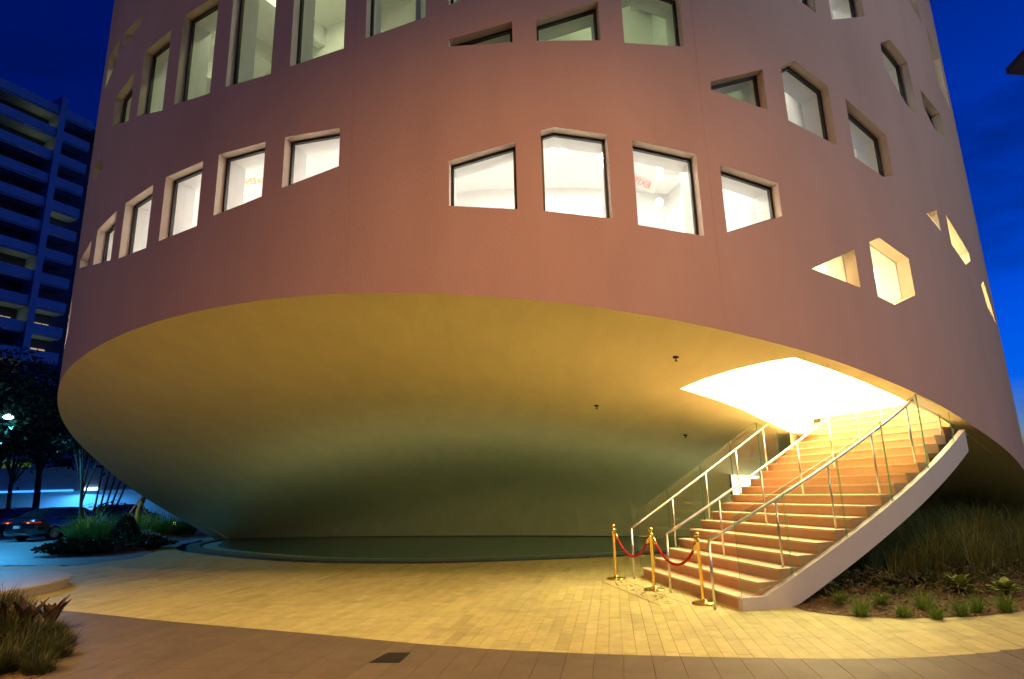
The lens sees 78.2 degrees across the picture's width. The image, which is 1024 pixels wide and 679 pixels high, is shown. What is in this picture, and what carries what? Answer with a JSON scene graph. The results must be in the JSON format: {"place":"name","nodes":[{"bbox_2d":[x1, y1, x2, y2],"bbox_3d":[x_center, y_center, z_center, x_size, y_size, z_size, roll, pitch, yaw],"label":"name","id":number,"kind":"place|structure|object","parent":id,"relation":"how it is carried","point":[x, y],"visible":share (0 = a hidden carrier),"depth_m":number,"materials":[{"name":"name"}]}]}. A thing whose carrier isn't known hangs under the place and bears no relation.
{"place":"outdoors","nodes":[
{"label":"outdoors","id":0,"kind":"place"},
{"bbox_2d":[0,579,83,678],"bbox_3d":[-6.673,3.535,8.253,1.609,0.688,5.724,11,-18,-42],"label":"border grass","id":1,"kind":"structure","parent":0,"point":[42,656],"depth_m":7.09,"materials":[{"name":"green plant"}]},
{"bbox_2d":[0,602,19,632],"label":"broad leaf plant","id":2,"kind":"object","parent":1,"relation":"on","point":[4,606],"visible":0.23,"depth_m":7.94,"materials":[{"name":"brown plant"}]},
{"bbox_2d":[0,595,49,627],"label":"broad leaf plant","id":3,"kind":"object","parent":1,"relation":"on","point":[25,606],"visible":0.41,"depth_m":8.07,"materials":[{"name":"brown plant"}]},
{"bbox_2d":[28,594,71,624],"bbox_3d":[-6.304,3.753,8.671,0.437,0.420,0.531,-1,-13,0],"label":"broad leaf plant","id":4,"kind":"object","parent":1,"relation":"on","point":[55,607],"visible":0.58,"depth_m":8.63,"materials":[{"name":"brown plant"}]},
{"bbox_2d":[44,506,116,538],"bbox_3d":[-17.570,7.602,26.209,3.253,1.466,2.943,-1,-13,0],"label":"fountain grass","id":5,"kind":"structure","parent":0,"point":[79,532],"depth_m":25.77,"materials":[{"name":"green plant"}]},
{"bbox_2d":[81,511,126,538],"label":"fountain grass","id":6,"kind":"object","parent":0,"point":[98,531],"depth_m":24.71,"materials":[{"name":"green plant"}]},
{"bbox_2d":[0,521,210,564],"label":"street","id":7,"kind":"structure","parent":0,"point":[13,551],"depth_m":20.41,"materials":[{"name":"asphalt"}]},
{"bbox_2d":[0,507,38,535],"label":"parked car","id":8,"kind":"object","parent":7,"relation":"on","point":[6,514],"visible":0.23,"depth_m":34.26,"materials":[{"name":"black paint"}]},
{"bbox_2d":[0,363,87,489],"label":"street tree","id":9,"kind":"object","parent":7,"relation":"on","point":[38,445],"visible":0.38,"depth_m":34.82,"materials":[{"name":"green plant"}]},
{"bbox_2d":[0,438,93,507],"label":"street tree","id":10,"kind":"object","parent":7,"relation":"on","point":[13,477],"visible":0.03,"depth_m":42.09,"materials":[{"name":"green plant"}]},
{"bbox_2d":[3,507,114,540],"bbox_3d":[-21.550,8.817,30.391,2.160,1.460,4.897,-4,-14,12],"label":"parked car","id":11,"kind":"object","parent":7,"relation":"on","point":[34,522],"visible":0.61,"depth_m":28.74,"materials":[{"name":"black paint"}]},
{"bbox_2d":[13,361,105,507],"bbox_3d":[-30.196,6.503,40.496,9.968,11.420,9.649,-1,-13,0],"label":"street tree","id":12,"kind":"object","parent":7,"relation":"on","point":[37,494],"visible":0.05,"depth_m":39.97,"materials":[{"name":"green plant"}]},
{"bbox_2d":[91,504,159,519],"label":"parked car","id":13,"kind":"object","parent":7,"relation":"on","point":[120,510],"visible":0.21,"depth_m":40.91,"materials":[{"name":"black paint"}]},
{"bbox_2d":[104,507,133,522],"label":"fountain grass","id":14,"kind":"object","parent":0,"point":[120,514],"depth_m":32.72,"materials":[{"name":"green plant"}]},
{"bbox_2d":[115,508,162,536],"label":"fountain grass","id":15,"kind":"object","parent":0,"point":[145,525],"depth_m":26.97,"materials":[{"name":"green plant"}]},
{"bbox_2d":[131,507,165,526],"bbox_3d":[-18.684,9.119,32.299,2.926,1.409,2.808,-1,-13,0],"label":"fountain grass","id":16,"kind":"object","parent":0,"point":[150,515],"depth_m":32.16,"materials":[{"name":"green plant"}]},
{"bbox_2d":[131,510,190,534],"bbox_3d":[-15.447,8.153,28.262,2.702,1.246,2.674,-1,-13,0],"label":"fountain grass","id":17,"kind":"object","parent":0,"point":[172,527],"depth_m":28.00,"materials":[{"name":"green plant"}]},
{"bbox_2d":[169,519,197,534],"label":"fountain grass","id":18,"kind":"object","parent":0,"point":[188,529],"depth_m":28.61,"materials":[{"name":"green plant"}]},
{"bbox_2d":[176,541,580,563],"bbox_3d":[-3.390,6.644,19.801,21.817,0.140,8.012,-5,-14,15],"label":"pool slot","id":19,"kind":"object","parent":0,"point":[182,547],"visible":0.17,"depth_m":23.95,"materials":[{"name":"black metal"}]},
{"bbox_2d":[203,540,661,558],"bbox_3d":[-3.355,6.722,20.341,20.140,0.001,7.260,-5,-14,16],"label":"pool ledge","id":20,"kind":"object","parent":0,"point":[214,545],"visible":0.38,"depth_m":19.00,"materials":[{"name":"grey concrete"}]},
{"bbox_2d":[200,536,687,558],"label":"pool water","id":21,"kind":"structure","parent":0,"point":[413,547],"depth_m":20.75,"materials":[{"name":"teal liquid"}]},
{"bbox_2d":[0,536,1023,658],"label":"plaza","id":22,"kind":"structure","parent":0,"point":[584,605],"depth_m":9.36,"materials":[{"name":"beige stone"}]},
{"bbox_2d":[0,570,71,597],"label":"round platform","id":23,"kind":"structure","parent":22,"relation":"on","point":[35,582],"depth_m":12.61,"materials":[{"name":"concrete"}]},
{"bbox_2d":[57,532,206,555],"bbox_3d":[-18.165,9.274,29.965,5.912,0.221,21.133,8,-16,-35],"label":"planting bed","id":24,"kind":"object","parent":22,"relation":"on","point":[196,535],"visible":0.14,"depth_m":26.39,"materials":[{"name":"soil"}]},
{"bbox_2d":[30,536,108,554],"bbox_3d":[-14.575,6.829,20.872,2.235,0.609,2.205,-1,-13,0],"label":"shrub","id":25,"kind":"object","parent":24,"relation":"on","point":[49,548],"visible":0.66,"depth_m":20.36,"materials":[{"name":"green plant"}]},
{"bbox_2d":[52,430,97,522],"bbox_3d":[-19.632,6.280,28.739,2.871,5.848,3.933,11,-18,-42],"label":"young tree","id":26,"kind":"object","parent":24,"relation":"on","point":[82,454],"visible":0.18,"depth_m":28.38,"materials":[{"name":"green plant"}]},
{"bbox_2d":[57,536,134,553],"bbox_3d":[-13.787,6.819,20.914,2.138,0.584,2.206,-1,-13,0],"label":"shrub","id":27,"kind":"object","parent":24,"relation":"on","point":[113,544],"visible":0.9,"depth_m":20.57,"materials":[{"name":"green plant"}]},
{"bbox_2d":[84,465,135,518],"bbox_3d":[-21.178,8.395,33.240,2.478,3.629,1.993,-1,-13,0],"label":"palm cluster","id":28,"kind":"object","parent":24,"relation":"on","point":[101,504],"visible":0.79,"depth_m":33.39,"materials":[{"name":"green plant"}]},
{"bbox_2d":[108,513,142,540],"bbox_3d":[-14.106,6.960,23.014,1.154,1.281,1.193,-1,-13,0],"label":"shrub","id":29,"kind":"object","parent":24,"relation":"on","point":[126,530],"visible":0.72,"depth_m":22.93,"materials":[{"name":"green plant"}]},
{"bbox_2d":[116,496,148,530],"bbox_3d":[-17.241,8.038,29.015,1.952,2.160,0.572,5,-15,-24],"label":"staked trunk","id":30,"kind":"object","parent":24,"relation":"on","point":[141,501],"visible":0.37,"depth_m":28.98,"materials":[{"name":"brown plant"}]},
{"bbox_2d":[121,534,180,548],"bbox_3d":[-13.031,7.174,22.354,2.257,0.579,2.232,-1,-13,0],"label":"shrub","id":31,"kind":"object","parent":24,"relation":"on","point":[148,541],"visible":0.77,"depth_m":22.12,"materials":[{"name":"green plant"}]},
{"bbox_2d":[57,0,1023,538],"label":"round hall","id":32,"kind":"structure","parent":22,"relation":"on","point":[447,268],"depth_m":11.80,"materials":[{"name":"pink paint"}]},
{"bbox_2d":[64,303,71,347],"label":"window","id":33,"kind":"structure","parent":32,"relation":"in","point":[71,303],"depth_m":15.59,"materials":[{"name":"white paint"}]},
{"bbox_2d":[79,240,91,267],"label":"window","id":34,"kind":"structure","parent":32,"relation":"in","point":[84,261],"depth_m":14.74,"materials":[{"name":"white paint"}]},
{"bbox_2d":[91,154,103,185],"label":"window","id":35,"kind":"structure","parent":32,"relation":"in","point":[97,169],"depth_m":15.31,"materials":[{"name":"white paint"}]},
{"bbox_2d":[93,211,116,264],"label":"window","id":36,"kind":"structure","parent":32,"relation":"in","point":[105,234],"depth_m":13.80,"materials":[{"name":"white paint"}]},
{"bbox_2d":[105,38,119,87],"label":"window","id":37,"kind":"structure","parent":32,"relation":"in","point":[113,58],"depth_m":15.99,"materials":[{"name":"white paint"}]},
{"bbox_2d":[112,72,134,126],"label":"window","id":38,"kind":"structure","parent":32,"relation":"in","point":[121,111],"depth_m":14.57,"materials":[{"name":"white paint"}]},
{"bbox_2d":[122,15,141,50],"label":"window","id":39,"kind":"structure","parent":32,"relation":"in","point":[128,34],"depth_m":14.91,"materials":[{"name":"white paint"}]},
{"bbox_2d":[119,185,152,257],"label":"window","id":40,"kind":"structure","parent":32,"relation":"in","point":[137,210],"depth_m":12.96,"materials":[{"name":"white paint"}]},
{"bbox_2d":[137,30,171,115],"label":"window","id":41,"kind":"structure","parent":32,"relation":"in","point":[154,72],"depth_m":13.77,"materials":[{"name":"white paint"}]},
{"bbox_2d":[159,161,202,240],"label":"window","id":42,"kind":"structure","parent":32,"relation":"in","point":[181,186],"depth_m":12.23,"materials":[{"name":"white paint"}]},
{"bbox_2d":[174,0,218,104],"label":"window","id":43,"kind":"structure","parent":32,"relation":"in","point":[198,24],"depth_m":13.04,"materials":[{"name":"white paint"}]},
{"bbox_2d":[213,142,265,215],"bbox_3d":[-4.720,-2.791,11.469,1.084,1.210,0.620,-7,-14,21],"label":"window","id":44,"kind":"structure","parent":32,"relation":"in","point":[232,165],"depth_m":11.60,"materials":[{"name":"white paint"}]},
{"bbox_2d":[225,0,258,86],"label":"window","id":45,"kind":"structure","parent":32,"relation":"in","point":[243,33],"depth_m":12.38,"materials":[{"name":"glass"}]},
{"bbox_2d":[246,178,262,183],"bbox_3d":[-5.155,-3.146,12.522,0.481,0.110,0.012,-6,-1,-24],"label":"neon sign","id":46,"kind":"object","parent":32,"relation":"attached to","point":[253,181],"visible":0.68,"depth_m":12.53,"materials":[{"name":"yellow"}]},
{"bbox_2d":[290,0,315,65],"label":"window","id":47,"kind":"structure","parent":32,"relation":"in","point":[304,10],"depth_m":11.80,"materials":[{"name":"glass"}]},
{"bbox_2d":[282,128,339,187],"bbox_3d":[-3.342,-3.042,11.039,1.084,0.970,0.620,-5,-14,15],"label":"window","id":48,"kind":"structure","parent":32,"relation":"in","point":[297,147],"depth_m":11.11,"materials":[{"name":"white paint"}]},
{"bbox_2d":[366,0,381,37],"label":"window","id":49,"kind":"structure","parent":32,"relation":"in","point":[374,7],"depth_m":11.37,"materials":[{"name":"glass"}]},
{"bbox_2d":[449,21,512,45],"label":"window","id":50,"kind":"structure","parent":32,"relation":"in","point":[502,33],"depth_m":10.89,"materials":[{"name":"glass"}]},
{"bbox_2d":[449,141,516,208],"bbox_3d":[-0.450,-2.539,10.402,1.084,1.190,0.620,-2,-13,3],"label":"window","id":51,"kind":"structure","parent":32,"relation":"in","point":[480,161],"depth_m":10.36,"materials":[{"name":"white paint"}]},
{"bbox_2d":[536,1,600,40],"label":"window","id":52,"kind":"structure","parent":32,"relation":"in","point":[563,23],"depth_m":11.01,"materials":[{"name":"glass"}]},
{"bbox_2d":[540,127,612,218],"bbox_3d":[1.010,-2.609,10.393,1.084,1.610,0.627,-1,-13,-2],"label":"window","id":53,"kind":"structure","parent":32,"relation":"in","point":[563,138],"depth_m":10.42,"materials":[{"name":"white paint"}]},
{"bbox_2d":[635,174,657,193],"bbox_3d":[2.446,-2.952,11.867,0.598,0.460,0.096,-3,-14,7],"label":"exit sign","id":54,"kind":"object","parent":32,"relation":"attached to","point":[646,184],"visible":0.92,"depth_m":11.84,"materials":[{"name":"red"}]},
{"bbox_2d":[621,0,684,46],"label":"window","id":55,"kind":"structure","parent":32,"relation":"in","point":[669,10],"depth_m":11.46,"materials":[{"name":"white paint"}]},
{"bbox_2d":[655,198,662,206],"bbox_3d":[2.680,-2.494,11.480,0.150,0.150,0.150,-1,-13,0],"label":"globe lamp","id":56,"kind":"object","parent":32,"relation":"in","point":[658,202],"visible":1,"depth_m":11.43,"materials":[{"name":"beige glass"}]},
{"bbox_2d":[632,140,703,235],"bbox_3d":[2.470,-2.383,10.481,1.084,1.640,0.620,1,-14,-8],"label":"window","id":57,"kind":"structure","parent":32,"relation":"in","point":[683,162],"depth_m":10.53,"materials":[{"name":"white paint"}]},
{"bbox_2d":[711,69,767,109],"bbox_3d":[3.852,-4.344,11.245,1.084,0.820,0.620,2,-14,-14],"label":"window","id":58,"kind":"structure","parent":32,"relation":"in","point":[751,85],"depth_m":11.25,"materials":[{"name":"white paint"}]},
{"bbox_2d":[720,164,781,232],"bbox_3d":[3.906,-2.225,10.738,1.084,1.220,0.620,2,-14,-14],"label":"window","id":59,"kind":"structure","parent":32,"relation":"in","point":[765,193],"depth_m":10.79,"materials":[{"name":"glass"}]},
{"bbox_2d":[800,0,815,11],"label":"window","id":60,"kind":"structure","parent":32,"relation":"in","point":[810,3],"depth_m":12.19,"materials":[{"name":"white paint"}]},
{"bbox_2d":[781,61,837,145],"bbox_3d":[5.249,-4.228,11.662,1.084,1.580,0.629,4,-14,-20],"label":"window","id":61,"kind":"structure","parent":32,"relation":"in","point":[800,84],"depth_m":11.78,"materials":[{"name":"white paint"}]},
{"bbox_2d":[812,250,860,287],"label":"window","id":62,"kind":"structure","parent":32,"relation":"in","point":[843,267],"depth_m":11.06,"materials":[{"name":"white paint"}]},
{"bbox_2d":[829,0,864,18],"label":"window","id":63,"kind":"structure","parent":32,"relation":"in","point":[841,9],"depth_m":13.16,"materials":[{"name":"glass"}]},
{"bbox_2d":[845,98,892,176],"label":"window","id":64,"kind":"structure","parent":32,"relation":"in","point":[870,144],"depth_m":12.22,"materials":[{"name":"white paint"}]},
{"bbox_2d":[871,385,900,408],"bbox_3d":[10.463,1.278,18.069,0.060,2.200,1.000,10,-18,-40],"label":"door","id":65,"kind":"structure","parent":32,"relation":"in","point":[884,397],"depth_m":17.89,"materials":[{"name":"white"}]},
{"bbox_2d":[869,238,914,304],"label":"window","id":66,"kind":"structure","parent":32,"relation":"in","point":[895,282],"depth_m":11.69,"materials":[{"name":"white paint"}]},
{"bbox_2d":[880,40,917,114],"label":"window","id":67,"kind":"structure","parent":32,"relation":"in","point":[895,64],"depth_m":13.43,"materials":[{"name":"white paint"}]},
{"bbox_2d":[909,0,920,20],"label":"window","id":68,"kind":"structure","parent":32,"relation":"in","point":[914,4],"depth_m":14.88,"materials":[{"name":"glass"}]},
{"bbox_2d":[920,90,944,136],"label":"window","id":69,"kind":"structure","parent":32,"relation":"in","point":[934,116],"depth_m":14.14,"materials":[{"name":"white paint"}]},
{"bbox_2d":[926,210,940,230],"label":"window","id":70,"kind":"structure","parent":32,"relation":"in","point":[933,215],"depth_m":12.66,"materials":[{"name":"white paint"}]},
{"bbox_2d":[927,30,949,107],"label":"window","id":71,"kind":"structure","parent":32,"relation":"in","point":[939,74],"depth_m":15.61,"materials":[{"name":"white paint"}]},
{"bbox_2d":[946,216,969,263],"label":"window","id":72,"kind":"structure","parent":32,"relation":"in","point":[956,242],"depth_m":13.34,"materials":[{"name":"white paint"}]},
{"bbox_2d":[981,282,996,324],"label":"window","id":73,"kind":"structure","parent":32,"relation":"in","point":[983,286],"depth_m":14.12,"materials":[{"name":"yellow glass"}]},
{"bbox_2d":[607,524,624,579],"bbox_3d":[1.975,4.079,12.153,0.356,1.013,0.356,-1,-13,0],"label":"stanchion","id":74,"kind":"object","parent":22,"relation":"on","point":[615,577],"visible":1,"depth_m":12.09,"materials":[{"name":"gold metal"}]},
{"bbox_2d":[614,531,648,557],"bbox_3d":[2.181,3.748,11.495,0.054,0.428,1.392,3,-14,-16],"label":"velvet rope","id":75,"kind":"object","parent":74,"relation":"hanging from","point":[626,552],"visible":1,"depth_m":11.42,"materials":[{"name":"red fabric"}]},
{"bbox_2d":[644,527,664,591],"bbox_3d":[2.396,3.735,10.762,0.356,1.013,0.356,-1,-13,0],"label":"stanchion","id":76,"kind":"object","parent":22,"relation":"on","point":[654,588],"visible":1,"depth_m":10.71,"materials":[{"name":"gold metal"}]},
{"bbox_2d":[692,532,716,605],"bbox_3d":[2.806,3.398,9.401,0.356,1.013,0.356,-3,-13,0],"label":"stanchion","id":77,"kind":"object","parent":22,"relation":"on","point":[703,601],"visible":0.95,"depth_m":9.34,"materials":[{"name":"gold metal"}]},
{"bbox_2d":[652,535,695,565],"bbox_3d":[2.603,3.407,10.120,0.054,0.427,1.363,3,-14,-17],"label":"velvet rope","id":78,"kind":"object","parent":77,"relation":"hanging from","point":[669,561],"visible":0.99,"depth_m":10.06,"materials":[{"name":"red fabric"}]},
{"bbox_2d":[630,383,968,610],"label":"staircase","id":79,"kind":"structure","parent":22,"relation":"on","point":[804,517],"depth_m":10.89,"materials":[{"name":"concrete"}]},
{"bbox_2d":[729,475,758,500],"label":"sign","id":80,"kind":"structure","parent":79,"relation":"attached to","point":[741,477],"depth_m":20.17,"materials":[{"name":"white"}]},
{"bbox_2d":[793,562,1023,617],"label":"planting bed","id":81,"kind":"object","parent":22,"relation":"on","point":[829,607],"visible":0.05,"depth_m":8.67,"materials":[{"name":"soil"}]},
{"bbox_2d":[828,588,849,604],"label":"grass tuft","id":82,"kind":"object","parent":81,"relation":"on","point":[839,598],"visible":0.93,"depth_m":8.67,"materials":[{"name":"green plant"}]},
{"bbox_2d":[841,592,879,616],"bbox_3d":[4.509,3.433,8.178,0.511,0.297,0.502,-5,-14,13],"label":"grass tuft","id":83,"kind":"object","parent":81,"relation":"on","point":[862,610],"visible":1,"depth_m":8.15,"materials":[{"name":"green plant"}]},
{"bbox_2d":[867,589,893,605],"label":"grass tuft","id":84,"kind":"object","parent":81,"relation":"on","point":[883,601],"visible":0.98,"depth_m":8.44,"materials":[{"name":"green plant"}]},
{"bbox_2d":[872,571,907,588],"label":"leafy plant","id":85,"kind":"object","parent":81,"relation":"on","point":[887,579],"visible":0.59,"depth_m":9.27,"materials":[{"name":"green plant"}]},
{"bbox_2d":[887,584,901,593],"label":"grass tuft","id":86,"kind":"object","parent":81,"relation":"on","point":[894,591],"visible":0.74,"depth_m":8.91,"materials":[{"name":"green plant"}]},
{"bbox_2d":[888,599,916,617],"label":"grass tuft","id":87,"kind":"object","parent":81,"relation":"on","point":[901,612],"visible":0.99,"depth_m":8.01,"materials":[{"name":"green plant"}]},
{"bbox_2d":[810,553,1023,611],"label":"ground cover","id":88,"kind":"object","parent":81,"relation":"on","point":[855,575],"visible":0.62,"depth_m":9.23,"materials":[{"name":"brown plant"}]},
{"bbox_2d":[905,569,933,585],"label":"leafy plant","id":89,"kind":"object","parent":81,"relation":"on","point":[914,576],"visible":0.34,"depth_m":9.46,"materials":[{"name":"green plant"}]},
{"bbox_2d":[903,587,942,610],"bbox_3d":[5.435,3.426,8.336,0.504,0.295,0.500,-1,-13,0],"label":"grass tuft","id":90,"kind":"object","parent":81,"relation":"on","point":[921,604],"visible":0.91,"depth_m":8.32,"materials":[{"name":"green plant"}]},
{"bbox_2d":[920,603,948,619],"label":"grass tuft","id":91,"kind":"object","parent":81,"relation":"on","point":[937,614],"visible":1,"depth_m":7.85,"materials":[{"name":"green plant"}]},
{"bbox_2d":[846,488,1023,586],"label":"tall grass","id":92,"kind":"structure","parent":81,"relation":"on","point":[918,539],"depth_m":10.63,"materials":[{"name":"green plant"}]},
{"bbox_2d":[939,574,984,592],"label":"leafy plant","id":93,"kind":"object","parent":81,"relation":"on","point":[960,580],"visible":0.88,"depth_m":9.01,"materials":[{"name":"green plant"}]},
{"bbox_2d":[942,596,987,616],"bbox_3d":[5.721,3.390,8.057,0.483,0.279,0.460,1,-14,-11],"label":"grass tuft","id":94,"kind":"object","parent":81,"relation":"on","point":[962,610],"visible":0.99,"depth_m":7.99,"materials":[{"name":"green plant"}]},
{"bbox_2d":[962,591,993,613],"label":"grass tuft","id":95,"kind":"object","parent":81,"relation":"on","point":[977,605],"visible":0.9,"depth_m":8.13,"materials":[{"name":"green plant"}]},
{"bbox_2d":[986,588,1020,612],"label":"grass tuft","id":96,"kind":"object","parent":81,"relation":"on","point":[1003,605],"visible":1,"depth_m":8.12,"materials":[{"name":"green plant"}]},
{"bbox_2d":[985,576,1023,592],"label":"leafy plant","id":97,"kind":"object","parent":81,"relation":"on","point":[1004,584],"visible":0.97,"depth_m":8.78,"materials":[{"name":"green plant"}]},
{"bbox_2d":[0,0,1023,445],"label":"sky","id":98,"kind":"structure","parent":0,"point":[52,50],"materials":[{"name":"blue"}]},
{"bbox_2d":[28,610,1023,678],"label":"pavement","id":99,"kind":"structure","parent":0,"point":[114,647],"depth_m":6.42,"materials":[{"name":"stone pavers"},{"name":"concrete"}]},
{"bbox_2d":[369,652,409,662],"bbox_3d":[-1.290,3.375,6.685,0.317,0.022,0.410,-3,-14,6],"label":"drain cover","id":100,"kind":"object","parent":99,"relation":"on","point":[393,657],"visible":1,"depth_m":6.64,"materials":[{"name":"metal"}]},
{"bbox_2d":[1006,49,1023,74],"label":"neighbour house","id":101,"kind":"structure","parent":0,"point":[1015,66],"depth_m":21.06,"materials":[{"name":"grey"}]},
{"label":"ground","id":102,"kind":"structure","parent":0,"visible":0},
{"bbox_2d":[2,413,13,418],"bbox_3d":[-22.776,6.103,27.470,1.189,5.745,0.400,-1,-13,0],"label":"cool street lamp","id":103,"kind":"object","parent":102,"relation":"on","point":[6,416],"visible":0.88,"depth_m":28.01,"materials":[{"name":"white glass"}]},
{"bbox_2d":[0,327,62,466],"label":"street tree","id":104,"kind":"object","parent":102,"relation":"on","point":[10,398],"visible":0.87,"depth_m":30.70,"materials":[{"name":"green plant"}]},
{"bbox_2d":[0,77,95,444],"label":"apartment tower","id":105,"kind":"structure","parent":102,"relation":"on","point":[46,148],"depth_m":74.42,"materials":[{"name":"concrete"}]},
{"bbox_2d":[0,447,182,520],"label":"building","id":106,"kind":"structure","parent":102,"relation":"on","point":[58,489],"depth_m":47.83,"materials":[{"name":"glass"}]},
{"bbox_2d":[53,459,72,466],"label":"window","id":107,"kind":"structure","parent":106,"relation":"in","point":[67,463],"depth_m":47.81,"materials":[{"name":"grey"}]},
{"bbox_2d":[186,539,666,563],"bbox_3d":[-3.376,6.756,19.991,21.168,0.330,7.724,-5,-14,15],"label":"pool rim","id":108,"kind":"object","parent":102,"relation":"on","point":[194,548],"visible":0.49,"depth_m":16.47,"materials":[{"name":"tile"}]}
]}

